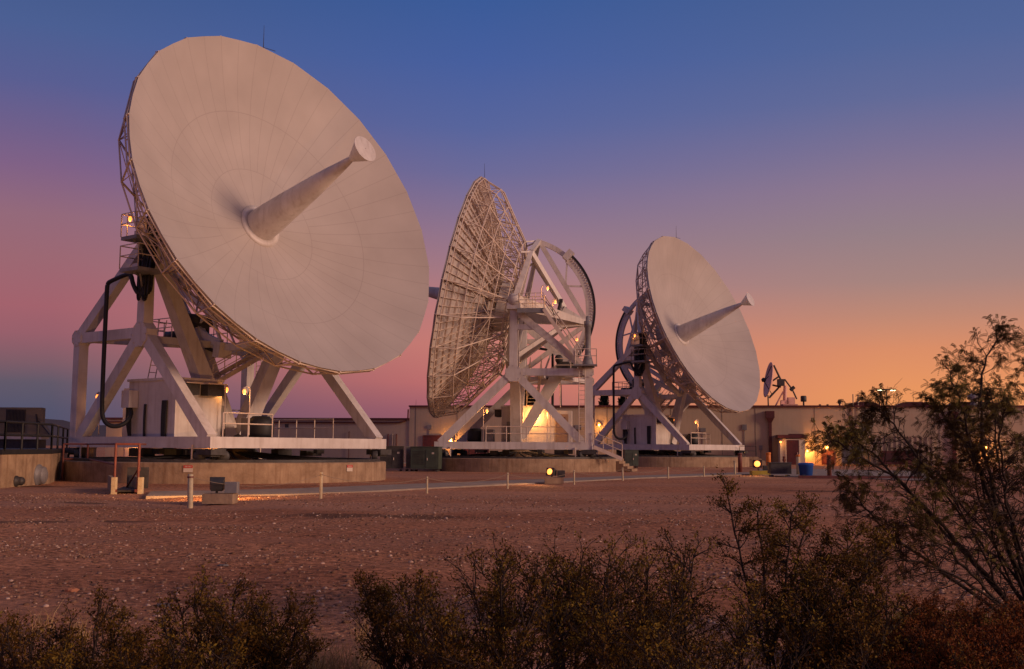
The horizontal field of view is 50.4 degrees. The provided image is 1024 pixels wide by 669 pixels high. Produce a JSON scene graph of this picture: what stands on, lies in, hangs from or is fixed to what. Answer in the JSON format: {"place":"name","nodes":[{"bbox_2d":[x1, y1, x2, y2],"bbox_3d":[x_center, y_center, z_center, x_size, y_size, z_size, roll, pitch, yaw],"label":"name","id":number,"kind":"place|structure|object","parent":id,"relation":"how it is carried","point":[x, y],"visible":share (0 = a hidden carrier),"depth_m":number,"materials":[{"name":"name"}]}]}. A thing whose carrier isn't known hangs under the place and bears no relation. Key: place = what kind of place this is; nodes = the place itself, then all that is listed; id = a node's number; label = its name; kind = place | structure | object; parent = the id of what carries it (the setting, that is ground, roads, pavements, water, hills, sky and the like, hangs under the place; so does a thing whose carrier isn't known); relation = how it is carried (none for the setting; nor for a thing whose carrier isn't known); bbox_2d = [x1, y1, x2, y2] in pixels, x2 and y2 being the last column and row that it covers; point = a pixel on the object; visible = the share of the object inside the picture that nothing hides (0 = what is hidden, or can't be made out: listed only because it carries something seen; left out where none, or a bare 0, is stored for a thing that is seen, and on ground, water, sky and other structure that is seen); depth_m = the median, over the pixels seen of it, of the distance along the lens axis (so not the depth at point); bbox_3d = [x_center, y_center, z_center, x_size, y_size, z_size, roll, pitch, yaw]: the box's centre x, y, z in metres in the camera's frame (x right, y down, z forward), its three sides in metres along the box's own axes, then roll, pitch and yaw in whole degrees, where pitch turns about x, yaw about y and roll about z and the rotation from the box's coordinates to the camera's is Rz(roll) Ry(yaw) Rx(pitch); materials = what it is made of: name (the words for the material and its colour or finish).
{"place":"outdoors","nodes":[
{"label":"outdoors","id":0,"kind":"place"},
{"bbox_2d":[32,419,105,445],"bbox_3d":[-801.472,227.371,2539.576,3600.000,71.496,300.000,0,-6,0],"label":"hills","id":1,"kind":"structure","parent":0,"point":[102,428],"depth_m":2463.11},
{"bbox_2d":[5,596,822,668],"bbox_3d":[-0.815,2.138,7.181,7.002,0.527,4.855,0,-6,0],"label":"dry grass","id":2,"kind":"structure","parent":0,"point":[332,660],"depth_m":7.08,"materials":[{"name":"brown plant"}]},
{"bbox_2d":[0,446,1023,668],"bbox_3d":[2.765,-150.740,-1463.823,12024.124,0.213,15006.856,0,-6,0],"label":"ground","id":3,"kind":"structure","parent":0,"point":[783,488],"depth_m":20.42,"materials":[{"name":"brown gravel"}]},
{"bbox_2d":[0,407,50,447],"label":"equipment shelter","id":4,"kind":"object","parent":3,"relation":"on","point":[27,414],"visible":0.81,"depth_m":57.80,"materials":[{"name":"grey metal"}]},
{"bbox_2d":[0,448,67,487],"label":"concrete tank","id":5,"kind":"object","parent":3,"relation":"on","point":[28,466],"visible":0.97,"depth_m":43.70,"materials":[{"name":"beige concrete"}]},
{"bbox_2d":[0,420,69,457],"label":"deck railing","id":6,"kind":"object","parent":5,"relation":"on","point":[22,434],"visible":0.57,"depth_m":44.50,"materials":[{"name":"black metal"}]},
{"bbox_2d":[0,598,99,668],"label":"creosote bush","id":7,"kind":"object","parent":3,"relation":"on","point":[48,642],"visible":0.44,"depth_m":5.68,"materials":[{"name":"green plant"}]},
{"bbox_2d":[65,587,79,591],"bbox_3d":[-4.840,2.817,11.975,0.141,0.070,0.119,-3,-7,32],"label":"rock","id":8,"kind":"object","parent":3,"relation":"on","point":[72,589],"visible":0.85,"depth_m":11.95,"materials":[{"name":"brown stone"}]},
{"bbox_2d":[0,581,163,668],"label":"creosote bush","id":9,"kind":"object","parent":3,"relation":"on","point":[61,653],"visible":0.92,"depth_m":5.23,"materials":[{"name":"green plant"}]},
{"bbox_2d":[77,447,96,456],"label":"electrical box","id":10,"kind":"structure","parent":3,"relation":"on","point":[92,451],"depth_m":55.17,"materials":[{"name":"grey metal"}]},
{"bbox_2d":[60,443,146,491],"bbox_3d":[-16.365,5.296,43.924,1.826,1.811,15.598,4,-7,-28],"label":"red railing","id":11,"kind":"object","parent":3,"relation":"on","point":[137,472],"visible":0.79,"depth_m":38.79,"materials":[{"name":"metal"}]},
{"bbox_2d":[107,475,117,493],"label":"wall end","id":12,"kind":"structure","parent":3,"relation":"on","point":[112,484],"depth_m":36.92,"materials":[{"name":"concrete"}]},
{"bbox_2d":[42,601,201,668],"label":"creosote bush","id":13,"kind":"object","parent":3,"relation":"on","point":[112,623],"visible":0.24,"depth_m":5.79,"materials":[{"name":"green plant"}]},
{"bbox_2d":[117,487,134,491],"bbox_3d":[-13.668,5.539,38.971,0.732,0.060,3.634,2,-6,-15],"label":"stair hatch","id":14,"kind":"object","parent":3,"relation":"on","point":[126,489],"visible":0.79,"depth_m":37.86,"materials":[{"name":"black metal"}]},
{"bbox_2d":[127,467,148,487],"bbox_3d":[-14.092,5.393,40.981,0.760,0.780,0.148,1,-6,-9],"label":"utility box","id":15,"kind":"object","parent":3,"relation":"on","point":[144,472],"depth_m":40.93,"materials":[{"name":"metal"}]},
{"bbox_2d":[132,475,143,493],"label":"wall end","id":16,"kind":"structure","parent":3,"relation":"on","point":[140,485],"depth_m":37.09,"materials":[{"name":"concrete"}]},
{"bbox_2d":[42,591,268,668],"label":"creosote bush","id":17,"kind":"object","parent":3,"relation":"on","point":[238,636],"visible":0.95,"depth_m":5.32,"materials":[{"name":"green plant"}]},
{"bbox_2d":[187,474,193,507],"bbox_3d":[-8.685,4.238,29.374,0.172,0.944,0.172,1,-6,-21],"label":"rope post","id":18,"kind":"object","parent":3,"relation":"on","point":[190,477],"visible":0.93,"depth_m":29.32,"materials":[{"name":"white metal"}]},
{"bbox_2d":[195,475,318,485],"bbox_3d":[-7.346,4.278,31.842,0.013,0.331,5.590,-3,-7,28],"label":"rope","id":19,"kind":"object","parent":18,"relation":"attached to","point":[268,485],"visible":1,"depth_m":32.24,"materials":[{"name":"fabric"}]},
{"bbox_2d":[202,477,239,503],"bbox_3d":[-8.193,4.393,30.692,0.915,0.735,0.600,0,-6,0],"label":"floodlight","id":20,"kind":"object","parent":3,"relation":"on","point":[229,495],"visible":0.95,"depth_m":30.55,"materials":[{"name":"concrete"}]},
{"bbox_2d":[63,448,385,483],"bbox_3d":[-14.102,6.589,54.401,15.500,1.780,15.500,0,-6,0],"label":"concrete pad","id":21,"kind":"object","parent":3,"relation":"on","point":[242,466],"visible":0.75,"depth_m":47.99,"materials":[{"name":"beige concrete"}]},
{"bbox_2d":[183,465,192,471],"bbox_3d":[-13.893,5.756,46.670,0.400,0.300,0.032,1,-6,-1],"label":"warning sign","id":22,"kind":"object","parent":21,"relation":"attached to","point":[187,468],"visible":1,"depth_m":46.66,"materials":[{"name":"white metal"}]},
{"bbox_2d":[64,35,428,459],"bbox_3d":[-13.547,-4.968,54.188,15.970,22.595,17.789,-2,-6,21],"label":"satellite antenna","id":23,"kind":"object","parent":21,"relation":"on","point":[276,225],"visible":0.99,"depth_m":53.27,"materials":[{"name":"paint"}]},
{"bbox_2d":[347,465,352,470],"bbox_3d":[-7.504,6.175,50.304,0.032,0.300,0.400,-3,-7,32],"label":"warning sign","id":24,"kind":"object","parent":21,"relation":"attached to","point":[349,467],"visible":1,"depth_m":50.31,"materials":[{"name":"white metal"}]},
{"bbox_2d":[150,558,319,668],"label":"creosote bush","id":25,"kind":"object","parent":3,"relation":"on","point":[196,599],"visible":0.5,"depth_m":5.87,"materials":[{"name":"green plant"}]},
{"bbox_2d":[105,409,408,460],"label":"building wing","id":26,"kind":"structure","parent":3,"relation":"on","point":[394,431],"depth_m":127.04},
{"bbox_2d":[124,447,134,456],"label":"door","id":27,"kind":"structure","parent":26,"relation":"in","point":[126,448],"depth_m":130.97,"materials":[{"name":"paint"}]},
{"bbox_2d":[208,586,333,668],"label":"creosote bush","id":28,"kind":"object","parent":3,"relation":"on","point":[272,652],"visible":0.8,"depth_m":5.87,"materials":[{"name":"green plant"}]},
{"bbox_2d":[319,472,322,498],"bbox_3d":[-6.011,4.783,34.253,0.115,0.904,0.115,6,-7,-43],"label":"rope post","id":29,"kind":"object","parent":3,"relation":"on","point":[321,485],"visible":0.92,"depth_m":34.22,"materials":[{"name":"white metal"}]},
{"bbox_2d":[323,475,425,482],"bbox_3d":[-4.516,4.824,36.468,0.016,0.355,5.330,-4,-7,34],"label":"rope","id":30,"kind":"object","parent":29,"relation":"attached to","point":[368,482],"visible":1,"depth_m":35.91,"materials":[{"name":"fabric"}]},
{"bbox_2d":[350,568,406,668],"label":"creosote bush","id":31,"kind":"object","parent":3,"relation":"on","point":[378,591],"visible":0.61,"depth_m":6.17,"materials":[{"name":"green plant"}]},
{"bbox_2d":[380,446,403,470],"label":"generator set","id":32,"kind":"object","parent":3,"relation":"on","point":[394,459],"visible":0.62,"depth_m":73.72,"materials":[{"name":"paint"}]},
{"bbox_2d":[392,450,401,466],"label":"door","id":33,"kind":"structure","parent":32,"relation":"in","point":[396,458],"depth_m":73.72,"materials":[{"name":"paint"}]},
{"bbox_2d":[406,446,412,470],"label":"transformer box","id":34,"kind":"object","parent":3,"relation":"on","point":[408,456],"visible":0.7,"depth_m":74.42,"materials":[{"name":"grey metal"}]},
{"bbox_2d":[341,573,496,668],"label":"creosote bush","id":35,"kind":"object","parent":3,"relation":"on","point":[385,654],"visible":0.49,"depth_m":5.96,"materials":[{"name":"green plant"}]},
{"bbox_2d":[410,446,441,471],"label":"generator set","id":36,"kind":"object","parent":3,"relation":"on","point":[424,457],"visible":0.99,"depth_m":73.19,"materials":[{"name":"paint"}]},
{"bbox_2d":[425,450,436,466],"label":"door","id":37,"kind":"structure","parent":36,"relation":"in","point":[431,459],"depth_m":73.09,"materials":[{"name":"paint"}]},
{"bbox_2d":[426,476,427,492],"bbox_3d":[-3.018,5.375,38.623,0.092,0.668,0.092,1,-5,-4],"label":"rope post","id":38,"kind":"object","parent":3,"relation":"on","point":[427,484],"visible":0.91,"depth_m":38.59,"materials":[{"name":"white metal"}]},
{"bbox_2d":[428,474,506,481],"bbox_3d":[-1.596,5.442,41.034,0.016,0.257,5.587,-3,-7,30],"label":"rope","id":39,"kind":"object","parent":38,"relation":"attached to","point":[473,481],"visible":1,"depth_m":41.36,"materials":[{"name":"fabric"}]},
{"bbox_2d":[146,472,749,498],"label":"footpath","id":40,"kind":"structure","parent":3,"relation":"on","point":[295,491],"depth_m":42.62,"materials":[{"name":"concrete"}]},
{"bbox_2d":[385,561,602,668],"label":"creosote bush","id":41,"kind":"object","parent":3,"relation":"on","point":[442,629],"visible":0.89,"depth_m":5.32,"materials":[{"name":"green plant"}]},
{"bbox_2d":[507,473,508,488],"bbox_3d":[-0.177,5.869,43.407,0.092,0.713,0.092,3,-6,-20],"label":"rope post","id":42,"kind":"object","parent":3,"relation":"on","point":[507,480],"visible":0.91,"depth_m":43.39,"materials":[{"name":"white metal"}]},
{"bbox_2d":[413,449,636,471],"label":"concrete pad","id":43,"kind":"object","parent":3,"relation":"on","point":[519,460],"visible":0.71,"depth_m":73.68,"materials":[{"name":"beige concrete"}]},
{"bbox_2d":[427,164,622,460],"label":"satellite antenna","id":44,"kind":"object","parent":43,"relation":"on","point":[481,300],"visible":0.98,"depth_m":77.47,"materials":[{"name":"paint"}]},
{"bbox_2d":[441,531,634,668],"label":"creosote bush","id":45,"kind":"object","parent":3,"relation":"on","point":[499,590],"visible":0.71,"depth_m":5.94,"materials":[{"name":"green plant"}]},
{"bbox_2d":[544,468,564,483],"bbox_3d":[1.945,6.423,49.494,0.915,0.718,0.600,0,-6,0],"label":"floodlight","id":46,"kind":"object","parent":3,"relation":"on","point":[552,472],"visible":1,"depth_m":49.31,"materials":[{"name":"concrete"}]},
{"bbox_2d":[573,470,574,484],"bbox_3d":[2.794,6.464,48.972,0.092,0.719,0.092,2,-6,-13],"label":"rope post","id":47,"kind":"object","parent":3,"relation":"on","point":[573,477],"visible":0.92,"depth_m":48.94,"materials":[{"name":"white metal"}]},
{"bbox_2d":[419,552,734,668],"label":"creosote bush","id":48,"kind":"object","parent":3,"relation":"on","point":[609,658],"visible":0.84,"depth_m":5.32,"materials":[{"name":"green plant"}]},
{"bbox_2d":[504,523,674,668],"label":"creosote bush","id":49,"kind":"object","parent":3,"relation":"on","point":[572,570],"visible":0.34,"depth_m":6.15,"materials":[{"name":"green plant"}]},
{"bbox_2d":[623,450,638,467],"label":"transformer box","id":50,"kind":"object","parent":3,"relation":"on","point":[630,457],"visible":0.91,"depth_m":92.42,"materials":[{"name":"paint"}]},
{"bbox_2d":[632,452,637,464],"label":"door","id":51,"kind":"structure","parent":50,"relation":"in","point":[634,457],"depth_m":92.42,"materials":[{"name":"paint"}]},
{"bbox_2d":[546,527,776,668],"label":"creosote bush","id":52,"kind":"object","parent":3,"relation":"on","point":[676,558],"visible":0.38,"depth_m":6.04,"materials":[{"name":"green plant"}]},
{"bbox_2d":[596,450,752,466],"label":"concrete pad","id":53,"kind":"object","parent":3,"relation":"on","point":[668,458],"visible":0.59,"depth_m":97.40,"materials":[{"name":"beige concrete"}]},
{"bbox_2d":[593,236,759,455],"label":"satellite antenna","id":54,"kind":"object","parent":53,"relation":"on","point":[702,334],"visible":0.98,"depth_m":103.94,"materials":[{"name":"paint"}]},
{"bbox_2d":[529,556,900,668],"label":"creosote bush","id":55,"kind":"object","parent":3,"relation":"on","point":[748,636],"visible":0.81,"depth_m":5.46,"materials":[{"name":"green plant"}]},
{"bbox_2d":[409,394,1023,466],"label":"long building","id":56,"kind":"structure","parent":3,"relation":"on","point":[755,427],"depth_m":119.18,"materials":[{"name":"paint"}]},
{"bbox_2d":[423,435,441,446],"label":"garage door","id":57,"kind":"structure","parent":56,"relation":"in","point":[428,440],"depth_m":124.88,"materials":[{"name":"red paint"}]},
{"bbox_2d":[460,441,478,454],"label":"garage door","id":58,"kind":"structure","parent":56,"relation":"in","point":[472,451],"depth_m":123.97,"materials":[{"name":"red paint"}]},
{"bbox_2d":[761,362,796,404],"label":"dish antenna","id":59,"kind":"object","parent":56,"relation":"on","point":[768,380],"visible":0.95,"depth_m":122.13,"materials":[{"name":"paint"}]},
{"bbox_2d":[800,396,806,404],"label":"roof vent","id":60,"kind":"object","parent":56,"relation":"on","point":[803,399],"visible":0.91,"depth_m":120.83,"materials":[{"name":"grey metal"}]},
{"bbox_2d":[821,450,833,464],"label":"door","id":61,"kind":"structure","parent":56,"relation":"in","point":[824,461],"depth_m":117.51,"materials":[{"name":"red paint"}]},
{"bbox_2d":[899,402,929,404],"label":"roof hood","id":62,"kind":"object","parent":56,"relation":"on","point":[913,403],"visible":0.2,"depth_m":119.71,"materials":[{"name":"paint"}]},
{"bbox_2d":[967,394,977,404],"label":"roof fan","id":63,"kind":"object","parent":56,"relation":"on","point":[973,397],"visible":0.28,"depth_m":117.44},
{"bbox_2d":[738,453,741,471],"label":"bollard","id":64,"kind":"object","parent":3,"relation":"on","point":[739,462],"visible":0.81,"depth_m":76.52,"materials":[{"name":"red metal"}]},
{"bbox_2d":[739,446,765,464],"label":"landing steps","id":65,"kind":"structure","parent":3,"relation":"on","point":[757,458],"depth_m":103.05,"materials":[{"name":"concrete"}]},
{"bbox_2d":[706,465,824,665],"bbox_3d":[1.533,1.348,6.362,0.744,1.165,0.666,0,-6,0],"label":"creosote bush","id":66,"kind":"object","parent":3,"relation":"on","point":[773,545],"visible":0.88,"depth_m":6.38,"materials":[{"name":"green plant"}]},
{"bbox_2d":[767,462,791,476],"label":"equipment case","id":67,"kind":"object","parent":3,"relation":"on","point":[778,467],"visible":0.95,"depth_m":65.10,"materials":[{"name":"grey metal"}]},
{"bbox_2d":[775,434,806,464],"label":"porch room","id":68,"kind":"object","parent":3,"relation":"on","point":[789,449],"visible":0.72,"depth_m":115.34,"materials":[{"name":"paint"}]},
{"bbox_2d":[785,439,799,463],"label":"door","id":69,"kind":"structure","parent":68,"relation":"in","point":[792,448],"depth_m":115.33,"materials":[{"name":"red paint"}]},
{"bbox_2d":[738,554,909,668],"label":"creosote bush","id":70,"kind":"object","parent":3,"relation":"on","point":[788,613],"visible":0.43,"depth_m":6.12,"materials":[{"name":"green plant"}]},
{"bbox_2d":[772,517,904,668],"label":"creosote bush","id":71,"kind":"object","parent":3,"relation":"on","point":[856,560],"visible":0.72,"depth_m":6.21,"materials":[{"name":"green plant"}]},
{"bbox_2d":[758,469,930,480],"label":"walkway","id":72,"kind":"structure","parent":3,"relation":"on","point":[820,472],"depth_m":72.14,"materials":[{"name":"concrete"}]},
{"bbox_2d":[749,460,770,474],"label":"floodlight","id":73,"kind":"object","parent":72,"relation":"on","point":[758,465],"visible":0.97,"depth_m":68.42,"materials":[{"name":"yellow paint"}]},
{"bbox_2d":[766,452,770,464],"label":"bollard","id":74,"kind":"object","parent":72,"relation":"on","point":[768,456],"visible":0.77,"depth_m":77.16,"materials":[{"name":"orange paint"}]},
{"bbox_2d":[796,454,799,473],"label":"bollard","id":75,"kind":"object","parent":72,"relation":"on","point":[797,461],"visible":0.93,"depth_m":69.87,"materials":[{"name":"orange paint"}]},
{"bbox_2d":[798,463,813,474],"bbox_3d":[17.373,7.993,64.307,0.920,0.840,0.920,0,-6,0],"label":"blue bin","id":76,"kind":"object","parent":72,"relation":"on","point":[805,468],"visible":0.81,"depth_m":63.97,"materials":[{"name":"plastic"}]},
{"bbox_2d":[827,455,831,475],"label":"bollard","id":77,"kind":"object","parent":72,"relation":"on","point":[830,471],"visible":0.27,"depth_m":65.36,"materials":[{"name":"red metal"}]},
{"bbox_2d":[840,446,862,465],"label":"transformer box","id":78,"kind":"object","parent":3,"relation":"on","point":[842,459],"visible":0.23,"depth_m":113.56,"materials":[{"name":"grey metal"}]},
{"bbox_2d":[785,597,933,668],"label":"herb clump","id":79,"kind":"object","parent":3,"relation":"on","point":[875,635],"visible":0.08,"depth_m":6.69,"materials":[{"name":"brown plant"}]},
{"bbox_2d":[801,558,918,668],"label":"creosote bush","id":80,"kind":"object","parent":3,"relation":"on","point":[841,627],"visible":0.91,"depth_m":5.83,"materials":[{"name":"green plant"}]},
{"bbox_2d":[798,475,922,478],"bbox_3d":[19.699,8.048,61.453,7.000,0.190,0.240,0,-6,0],"label":"parking stop","id":81,"kind":"object","parent":3,"relation":"on","point":[826,477],"visible":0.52,"depth_m":61.35,"materials":[{"name":"red paint"}]},
{"bbox_2d":[880,451,912,465],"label":"shipping crate","id":82,"kind":"object","parent":3,"relation":"on","point":[889,456],"visible":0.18,"depth_m":111.75,"materials":[{"name":"red paint"}]},
{"bbox_2d":[899,453,911,463],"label":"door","id":83,"kind":"structure","parent":82,"relation":"in","point":[909,461],"depth_m":111.48,"materials":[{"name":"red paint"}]},
{"bbox_2d":[818,616,981,668],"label":"herb clump","id":84,"kind":"object","parent":3,"relation":"on","point":[918,635],"visible":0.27,"depth_m":6.09,"materials":[{"name":"brown plant"}]},
{"bbox_2d":[869,435,937,465],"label":"fluted screen","id":85,"kind":"object","parent":3,"relation":"on","point":[911,439],"visible":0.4,"depth_m":114.43,"materials":[{"name":"paint"}]},
{"bbox_2d":[799,314,1023,618],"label":"mesquite tree","id":86,"kind":"object","parent":3,"relation":"on","point":[846,439],"visible":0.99,"depth_m":8.82,"materials":[{"name":"green plant"}]},
{"bbox_2d":[877,591,974,652],"bbox_3d":[3.035,2.188,7.993,0.748,0.585,0.889,0,-6,0],"label":"herb clump","id":87,"kind":"object","parent":3,"relation":"on","point":[927,603],"visible":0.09,"depth_m":8.05,"materials":[{"name":"green plant"}]},
{"bbox_2d":[876,612,989,668],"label":"herb clump","id":88,"kind":"object","parent":3,"relation":"on","point":[940,621],"visible":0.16,"depth_m":6.63,"materials":[{"name":"brown plant"}]},
{"bbox_2d":[896,591,1023,657],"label":"herb clump","id":89,"kind":"object","parent":3,"relation":"on","point":[977,614],"visible":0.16,"depth_m":7.25,"materials":[{"name":"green plant"}]},
{"bbox_2d":[897,624,1023,668],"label":"herb clump","id":90,"kind":"object","parent":3,"relation":"on","point":[939,656],"visible":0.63,"depth_m":5.75,"materials":[{"name":"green plant"}]},
{"bbox_2d":[938,627,1023,668],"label":"herb clump","id":91,"kind":"object","parent":3,"relation":"on","point":[1000,642],"visible":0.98,"depth_m":5.40,"materials":[{"name":"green plant"}]},
{"bbox_2d":[947,601,1023,668],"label":"herb clump","id":92,"kind":"object","parent":3,"relation":"on","point":[1015,638],"visible":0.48,"depth_m":6.44,"materials":[{"name":"brown plant"}]},
{"bbox_2d":[989,591,1023,638],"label":"herb clump","id":93,"kind":"object","parent":3,"relation":"on","point":[1013,600],"visible":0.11,"depth_m":7.87,"materials":[{"name":"brown plant"}]},
{"bbox_2d":[0,0,1023,424],"label":"sky","id":94,"kind":"structure","parent":0,"point":[854,169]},
{"bbox_2d":[524,390,530,404],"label":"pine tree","id":95,"kind":"object","parent":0,"point":[525,398],"visible":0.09,"depth_m":151.36,"materials":[{"name":"green plant"}]},
{"bbox_2d":[527,395,535,404],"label":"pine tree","id":96,"kind":"object","parent":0,"point":[531,401],"visible":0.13,"depth_m":149.48,"materials":[{"name":"green plant"}]},
{"bbox_2d":[598,396,609,404],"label":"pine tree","id":97,"kind":"object","parent":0,"point":[603,400],"visible":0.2,"depth_m":154.50,"materials":[{"name":"green plant"}]},
{"bbox_2d":[618,396,626,404],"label":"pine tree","id":98,"kind":"object","parent":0,"point":[621,400],"visible":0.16,"depth_m":154.50,"materials":[{"name":"green plant"}]},
{"bbox_2d":[882,608,994,637],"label":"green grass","id":99,"kind":"structure","parent":0,"point":[942,613],"depth_m":9.87,"materials":[{"name":"green plant"}]}
]}

